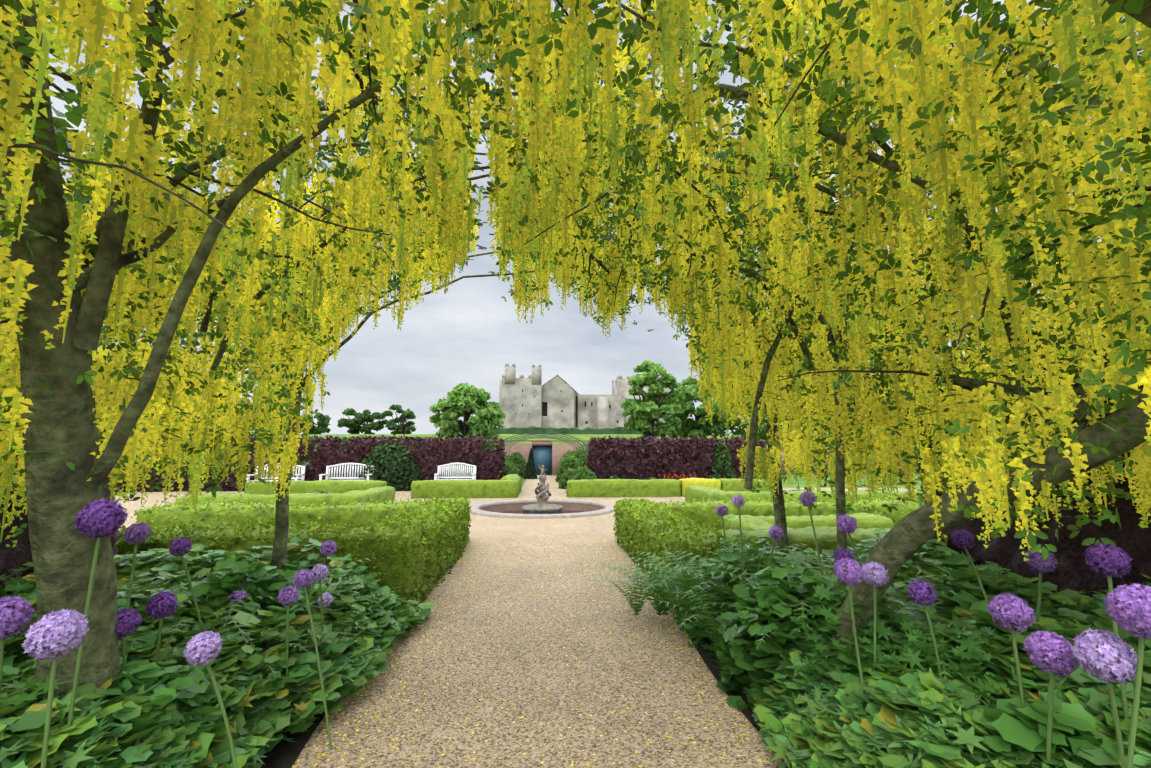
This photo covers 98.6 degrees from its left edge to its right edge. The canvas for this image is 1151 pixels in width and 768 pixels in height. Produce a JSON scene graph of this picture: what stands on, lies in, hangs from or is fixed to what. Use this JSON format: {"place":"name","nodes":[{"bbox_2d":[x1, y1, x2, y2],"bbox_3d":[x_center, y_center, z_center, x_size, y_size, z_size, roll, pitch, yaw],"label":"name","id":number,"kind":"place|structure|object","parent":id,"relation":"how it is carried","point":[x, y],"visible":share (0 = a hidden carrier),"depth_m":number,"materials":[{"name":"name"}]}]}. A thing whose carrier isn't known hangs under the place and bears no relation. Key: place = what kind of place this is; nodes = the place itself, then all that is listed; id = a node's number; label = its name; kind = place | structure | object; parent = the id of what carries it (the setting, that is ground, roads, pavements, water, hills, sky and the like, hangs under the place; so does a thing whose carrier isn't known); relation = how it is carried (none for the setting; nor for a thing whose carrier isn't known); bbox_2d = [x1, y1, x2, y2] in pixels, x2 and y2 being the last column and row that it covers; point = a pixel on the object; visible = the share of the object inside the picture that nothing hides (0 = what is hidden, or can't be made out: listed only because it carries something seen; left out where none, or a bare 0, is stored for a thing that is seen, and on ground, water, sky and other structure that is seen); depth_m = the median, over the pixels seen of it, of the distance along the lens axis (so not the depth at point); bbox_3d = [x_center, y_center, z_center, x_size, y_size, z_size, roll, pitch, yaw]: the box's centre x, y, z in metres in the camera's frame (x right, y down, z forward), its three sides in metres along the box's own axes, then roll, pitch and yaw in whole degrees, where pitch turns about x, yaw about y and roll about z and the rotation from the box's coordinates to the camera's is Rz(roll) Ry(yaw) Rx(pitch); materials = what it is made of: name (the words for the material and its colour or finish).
{"place":"outdoors","nodes":[
{"label":"outdoors","id":0,"kind":"place"},
{"bbox_2d":[256,628,385,767],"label":"border soil","id":1,"kind":"structure","parent":0,"point":[282,753],"depth_m":2.57,"materials":[{"name":"brown soil"}]},
{"bbox_2d":[0,405,121,593],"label":"hedge","id":2,"kind":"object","parent":1,"relation":"on","point":[17,556],"depth_m":3.30,"materials":[{"name":"purple plant"}]},
{"bbox_2d":[158,434,827,443],"bbox_3d":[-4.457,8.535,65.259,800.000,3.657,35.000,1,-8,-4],"label":"bank grass","id":3,"kind":"structure","parent":0,"point":[578,436],"depth_m":57.37,"materials":[{"name":"green plant"}]},
{"bbox_2d":[115,487,916,627],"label":"gravel path","id":4,"kind":"structure","parent":0,"point":[514,537],"depth_m":6.31,"materials":[{"name":"beige gravel"}]},
{"bbox_2d":[174,493,365,506],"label":"box hedge","id":5,"kind":"object","parent":4,"relation":"on","point":[318,499],"visible":0.29,"depth_m":9.82,"materials":[{"name":"green plant"}]},
{"bbox_2d":[115,517,429,618],"bbox_3d":[-4.030,1.794,4.723,5.118,0.938,0.783,1,-8,-4],"label":"box hedge","id":6,"kind":"object","parent":4,"relation":"on","point":[398,547],"visible":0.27,"depth_m":4.62,"materials":[{"name":"green plant"}]},
{"bbox_2d":[246,463,304,481],"bbox_3d":[-11.277,3.528,18.636,1.810,1.085,0.660,1,-8,-4],"label":"garden bench","id":7,"kind":"object","parent":4,"relation":"on","point":[302,475],"visible":0.33,"depth_m":18.91,"materials":[{"name":"white paint"}]},
{"bbox_2d":[131,497,427,528],"bbox_3d":[-4.479,2.254,7.867,4.583,0.859,0.779,1,-8,-4],"label":"box hedge","id":8,"kind":"object","parent":4,"relation":"on","point":[349,514],"visible":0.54,"depth_m":7.65,"materials":[{"name":"green plant"}]},
{"bbox_2d":[245,479,386,494],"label":"box hedge","id":9,"kind":"object","parent":4,"relation":"on","point":[339,486],"visible":0.65,"depth_m":15.95,"materials":[{"name":"green plant"}]},
{"bbox_2d":[319,463,373,479],"bbox_3d":[-8.683,3.551,18.811,1.810,1.085,0.660,1,-8,-4],"label":"garden bench","id":10,"kind":"object","parent":4,"relation":"on","point":[341,477],"visible":0.67,"depth_m":19.08,"materials":[{"name":"white paint"}]},
{"bbox_2d":[346,486,394,503],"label":"box hedge","id":11,"kind":"object","parent":4,"relation":"on","point":[382,494],"visible":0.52,"depth_m":11.46,"materials":[{"name":"green plant"}]},
{"bbox_2d":[374,496,471,599],"bbox_3d":[-1.973,2.063,6.703,0.800,0.917,3.453,1,-8,-4],"label":"box hedge","id":12,"kind":"object","parent":4,"relation":"on","point":[445,522],"visible":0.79,"depth_m":6.19,"materials":[{"name":"green plant"}]},
{"bbox_2d":[434,463,476,479],"bbox_3d":[-4.649,3.602,19.184,1.510,1.085,0.660,1,-8,-4],"label":"garden bench","id":13,"kind":"object","parent":4,"relation":"on","point":[450,468],"visible":0.85,"depth_m":19.47,"materials":[{"name":"white paint"}]},
{"bbox_2d":[411,479,517,498],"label":"box hedge","id":14,"kind":"object","parent":4,"relation":"on","point":[472,488],"visible":0.98,"depth_m":16.25,"materials":[{"name":"green plant"}]},
{"bbox_2d":[500,474,521,494],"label":"box hedge","id":15,"kind":"object","parent":4,"relation":"on","point":[513,477],"visible":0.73,"depth_m":17.79,"materials":[{"name":"green plant"}]},
{"bbox_2d":[292,538,776,767],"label":"fallen petals","id":16,"kind":"object","parent":4,"relation":"on","point":[357,730],"visible":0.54,"depth_m":3.13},
{"bbox_2d":[480,502,603,511],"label":"pool inner wall","id":17,"kind":"structure","parent":4,"relation":"in","point":[519,506],"depth_m":14.62,"materials":[{"name":"brown stone"}]},
{"bbox_2d":[498,510,585,513],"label":"pool water","id":18,"kind":"structure","parent":17,"relation":"in","point":[521,511],"depth_m":14.50,"materials":[{"name":"grey liquid"}]},
{"bbox_2d":[522,464,562,513],"bbox_3d":[-0.891,3.041,13.349,1.100,1.733,1.100,1,-8,-4],"label":"fountain statue","id":19,"kind":"object","parent":18,"relation":"in","point":[542,506],"visible":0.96,"depth_m":13.18,"materials":[{"name":"stone"}]},
{"bbox_2d":[469,499,614,518],"bbox_3d":[-0.891,3.320,13.311,4.040,0.070,4.040,1,-8,-4],"label":"pool coping","id":20,"kind":"object","parent":4,"relation":"on","point":[607,509],"visible":0.88,"depth_m":12.11,"materials":[{"name":"grey stone"}]},
{"bbox_2d":[302,476,894,525],"bbox_3d":[-0.351,2.985,12.539,17.049,0.573,14.583,1,-8,-4],"label":"parterre plant","id":21,"kind":"object","parent":4,"relation":"on","point":[328,492],"depth_m":14.82,"materials":[{"name":"green plant"}]},
{"bbox_2d":[567,479,680,497],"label":"box hedge","id":22,"kind":"object","parent":4,"relation":"on","point":[624,488],"visible":0.98,"depth_m":16.61,"materials":[{"name":"green plant"}]},
{"bbox_2d":[613,497,731,611],"bbox_3d":[1.142,2.109,6.764,0.786,0.836,4.167,1,-8,-4],"label":"box hedge","id":23,"kind":"object","parent":4,"relation":"on","point":[644,525],"visible":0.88,"depth_m":5.94,"materials":[{"name":"green plant"}]},
{"bbox_2d":[659,473,695,478],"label":"flowers","id":24,"kind":"object","parent":4,"relation":"on","point":[683,477],"visible":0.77,"depth_m":19.66,"materials":[{"name":"red plant"}]},
{"bbox_2d":[679,478,720,496],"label":"hedge","id":25,"kind":"object","parent":4,"relation":"on","point":[712,483],"visible":0.62,"depth_m":16.80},
{"bbox_2d":[685,485,726,502],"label":"box hedge","id":26,"kind":"object","parent":4,"relation":"on","point":[696,492],"visible":0.4,"depth_m":11.96,"materials":[{"name":"green plant"}]},
{"bbox_2d":[719,478,771,491],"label":"box hedge","id":27,"kind":"object","parent":4,"relation":"on","point":[733,484],"visible":0.35,"depth_m":16.88,"materials":[{"name":"green plant"}]},
{"bbox_2d":[731,518,788,530],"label":"box hedge","id":28,"kind":"object","parent":4,"relation":"on","point":[748,524],"visible":0.15,"depth_m":6.80,"materials":[{"name":"green plant"}]},
{"bbox_2d":[653,496,922,530],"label":"box hedge","id":29,"kind":"object","parent":4,"relation":"on","point":[699,512],"visible":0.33,"depth_m":8.40,"materials":[{"name":"green plant"}]},
{"bbox_2d":[720,513,893,529],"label":"box hedge","id":30,"kind":"object","parent":4,"relation":"on","point":[866,521],"visible":0.19,"depth_m":7.29,"materials":[{"name":"green plant"}]},
{"bbox_2d":[711,489,924,504],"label":"box hedge","id":31,"kind":"object","parent":4,"relation":"on","point":[762,495],"visible":0.29,"depth_m":10.56,"materials":[{"name":"green plant"}]},
{"bbox_2d":[718,526,931,558],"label":"box hedge","id":32,"kind":"object","parent":4,"relation":"on","point":[826,536],"visible":0.12,"depth_m":4.95,"materials":[{"name":"green plant"}]},
{"bbox_2d":[117,474,921,493],"bbox_3d":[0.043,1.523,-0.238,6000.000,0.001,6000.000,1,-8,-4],"label":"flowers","id":33,"kind":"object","parent":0,"point":[801,482],"depth_m":23.58,"materials":[{"name":"brown plant"}]},
{"bbox_2d":[118,433,505,491],"bbox_3d":[-10.235,3.189,19.907,14.792,2.435,1.708,1,-8,-4],"label":"copper beech hedge","id":34,"kind":"object","parent":33,"relation":"on","point":[485,455],"visible":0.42,"depth_m":19.59,"materials":[{"name":"purple plant"}]},
{"bbox_2d":[355,440,735,490],"bbox_3d":[-1.021,3.290,19.873,15.242,2.056,1.123,1,-8,-4],"label":"shrub","id":35,"kind":"object","parent":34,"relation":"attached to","point":[401,460],"visible":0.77,"depth_m":19.30,"materials":[{"name":"green plant"}]},
{"bbox_2d":[299,413,331,433],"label":"tree","id":36,"kind":"object","parent":33,"relation":"on","point":[323,422],"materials":[{"name":"green plant"}]},
{"bbox_2d":[337,408,374,433],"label":"tree","id":37,"kind":"object","parent":33,"relation":"on","point":[343,422],"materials":[{"name":"green plant"}]},
{"bbox_2d":[349,409,387,433],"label":"tree","id":38,"kind":"object","parent":33,"relation":"on","point":[374,426],"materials":[{"name":"green plant"}]},
{"bbox_2d":[382,404,416,433],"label":"tree","id":39,"kind":"object","parent":33,"relation":"on","point":[392,425],"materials":[{"name":"green plant"}]},
{"bbox_2d":[428,382,505,438],"bbox_3d":[-7.960,3.205,36.715,5.595,6.589,5.524,1,-8,-4],"label":"round tree","id":40,"kind":"object","parent":33,"relation":"on","point":[462,398],"depth_m":35.25,"materials":[{"name":"green plant"}]},
{"bbox_2d":[504,432,587,462],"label":"pergola arches","id":41,"kind":"structure","parent":33,"relation":"on","point":[538,436],"depth_m":25.86,"materials":[{"name":"metal"}]},
{"bbox_2d":[502,442,596,492],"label":"shrub foliage","id":42,"kind":"object","parent":33,"relation":"on","point":[572,465],"visible":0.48,"depth_m":22.54,"materials":[{"name":"green plant"}]},
{"bbox_2d":[541,390,578,427],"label":"gabled castle building","id":43,"kind":"structure","parent":33,"relation":"on","point":[558,408],"depth_m":153.84,"materials":[{"name":"stone"}]},
{"bbox_2d":[541,375,578,393],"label":"gable","id":44,"kind":"object","parent":43,"relation":"attached to","point":[556,382],"visible":0.56,"depth_m":154.95,"materials":[{"name":"grey stone"}]},
{"bbox_2d":[492,425,656,433],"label":"castle hedge","id":45,"kind":"object","parent":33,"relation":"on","point":[571,430],"visible":0.21,"depth_m":95.82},
{"bbox_2d":[577,395,623,428],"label":"castle range","id":46,"kind":"structure","parent":33,"relation":"on","point":[586,410],"depth_m":156.40,"materials":[{"name":"stone"}]},
{"bbox_2d":[597,396,608,428],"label":"castle wall section","id":47,"kind":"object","parent":33,"relation":"on","point":[602,412],"depth_m":154.40,"materials":[{"name":"grey stone"}]},
{"bbox_2d":[612,379,671,427],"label":"castle tower","id":48,"kind":"structure","parent":33,"relation":"on","point":[621,387],"depth_m":159.57,"materials":[{"name":"stone"}]},
{"bbox_2d":[612,373,671,382],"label":"battlements","id":49,"kind":"object","parent":48,"relation":"attached to","point":[629,377],"visible":0.12,"depth_m":160.37,"materials":[{"name":"grey stone"}]},
{"bbox_2d":[620,360,683,438],"bbox_3d":[5.893,2.375,38.434,5.001,8.622,5.276,1,-8,-4],"label":"tall tree","id":50,"kind":"object","parent":33,"relation":"on","point":[640,413],"depth_m":37.87,"materials":[{"name":"green plant"}]},
{"bbox_2d":[587,434,765,479],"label":"copper beech hedge","id":51,"kind":"object","parent":33,"relation":"on","point":[640,458],"visible":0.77,"depth_m":20.31,"materials":[{"name":"purple plant"}]},
{"bbox_2d":[663,376,731,438],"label":"tree","id":52,"kind":"object","parent":33,"relation":"on","point":[687,396],"depth_m":41.16,"materials":[{"name":"green plant"}]},
{"bbox_2d":[504,440,920,474],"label":"garden brick wall","id":53,"kind":"structure","parent":33,"relation":"on","point":[559,451],"depth_m":31.65,"materials":[{"name":"brown brick"}]},
{"bbox_2d":[532,445,551,474],"bbox_3d":[-2.158,4.896,31.798,1.296,1.890,0.071,1,-8,-4],"label":"door","id":54,"kind":"structure","parent":53,"relation":"attached to","point":[542,454],"depth_m":31.80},
{"bbox_2d":[718,407,791,442],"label":"tree","id":55,"kind":"object","parent":33,"relation":"on","point":[739,431],"depth_m":44.56,"materials":[{"name":"green plant"}]},
{"bbox_2d":[917,339,1150,614],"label":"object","id":56,"kind":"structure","parent":33,"relation":"on","point":[1131,538],"depth_m":3.30,"materials":[{"name":"purple plant"}]},
{"bbox_2d":[501,378,541,427],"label":"castle tower","id":57,"kind":"structure","parent":0,"point":[521,402],"depth_m":152.41,"materials":[{"name":"grey stone"}]},
{"bbox_2d":[499,381,501,405],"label":"wall","id":58,"kind":"structure","parent":57,"relation":"attached to","point":[500,388],"depth_m":154.06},
{"bbox_2d":[502,364,541,383],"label":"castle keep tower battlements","id":59,"kind":"object","parent":57,"relation":"attached to","point":[509,375],"visible":0.83,"depth_m":153.52,"materials":[{"name":"grey stone"}]},
{"bbox_2d":[291,622,782,767],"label":"gravel path","id":60,"kind":"structure","parent":0,"point":[507,742],"depth_m":2.99,"materials":[{"name":"beige gravel"}]},
{"bbox_2d":[521,475,558,488],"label":"gravel path","id":61,"kind":"structure","parent":0,"point":[530,483],"depth_m":24.26,"materials":[{"name":"beige gravel"}]},
{"bbox_2d":[524,448,537,478],"bbox_3d":[-2.480,4.442,27.519,0.795,1.737,0.793,1,-8,-4],"label":"topiary cone","id":62,"kind":"object","parent":61,"relation":"on","point":[530,467],"visible":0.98,"depth_m":27.34,"materials":[{"name":"green plant"}]},
{"bbox_2d":[0,0,1143,434],"label":"sky","id":63,"kind":"structure","parent":0,"point":[469,333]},
{"bbox_2d":[0,0,1150,700],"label":"tree trunks","id":64,"kind":"object","parent":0,"point":[60,494],"visible":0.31,"depth_m":1.99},
{"bbox_2d":[0,0,1150,560],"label":"leaves","id":65,"kind":"object","parent":64,"relation":"attached to","point":[74,118],"depth_m":2.18,"materials":[{"name":"green plant"}]},
{"bbox_2d":[0,0,1150,560],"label":"laburnum blossoms","id":66,"kind":"object","parent":65,"relation":"on","point":[266,54],"visible":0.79,"depth_m":2.16,"materials":[{"name":"yellow plant"}]},
{"bbox_2d":[0,0,1150,546],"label":"flowers","id":67,"kind":"object","parent":65,"relation":"attached to","point":[1050,98],"visible":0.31,"depth_m":2.10,"materials":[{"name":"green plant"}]},
{"bbox_2d":[684,627,765,737],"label":"border soil","id":68,"kind":"structure","parent":0,"point":[747,712],"depth_m":3.46,"materials":[{"name":"brown soil"}]},
{"bbox_2d":[149,565,906,711],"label":"ferns","id":69,"kind":"object","parent":68,"relation":"on","point":[640,604],"visible":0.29,"depth_m":3.81,"materials":[{"name":"green plant"}]},
{"bbox_2d":[40,545,1064,765],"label":"strap leaves","id":70,"kind":"object","parent":68,"relation":"on","point":[240,589],"visible":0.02,"depth_m":3.77,"materials":[{"name":"green plant"}]},
{"bbox_2d":[10,544,1119,687],"bbox_3d":[-0.149,1.628,3.467,6.740,0.712,3.373,1,-8,-4],"label":"foliage","id":71,"kind":"object","parent":68,"relation":"on","point":[658,607],"visible":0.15,"depth_m":3.62,"materials":[{"name":"green plant"}]},
{"bbox_2d":[0,504,1144,767],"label":"flower stems","id":72,"kind":"object","parent":68,"relation":"on","point":[876,618],"visible":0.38,"depth_m":1.91,"materials":[{"name":"green plant"}]},
{"bbox_2d":[0,491,1150,685],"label":"allium flowers","id":73,"kind":"object","parent":72,"relation":"attached to","point":[60,633],"visible":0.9,"depth_m":1.89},
{"bbox_2d":[0,528,1150,767],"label":"foliage plants","id":74,"kind":"object","parent":68,"relation":"on","point":[918,718],"visible":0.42,"depth_m":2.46,"materials":[{"name":"green plant"}]}
]}

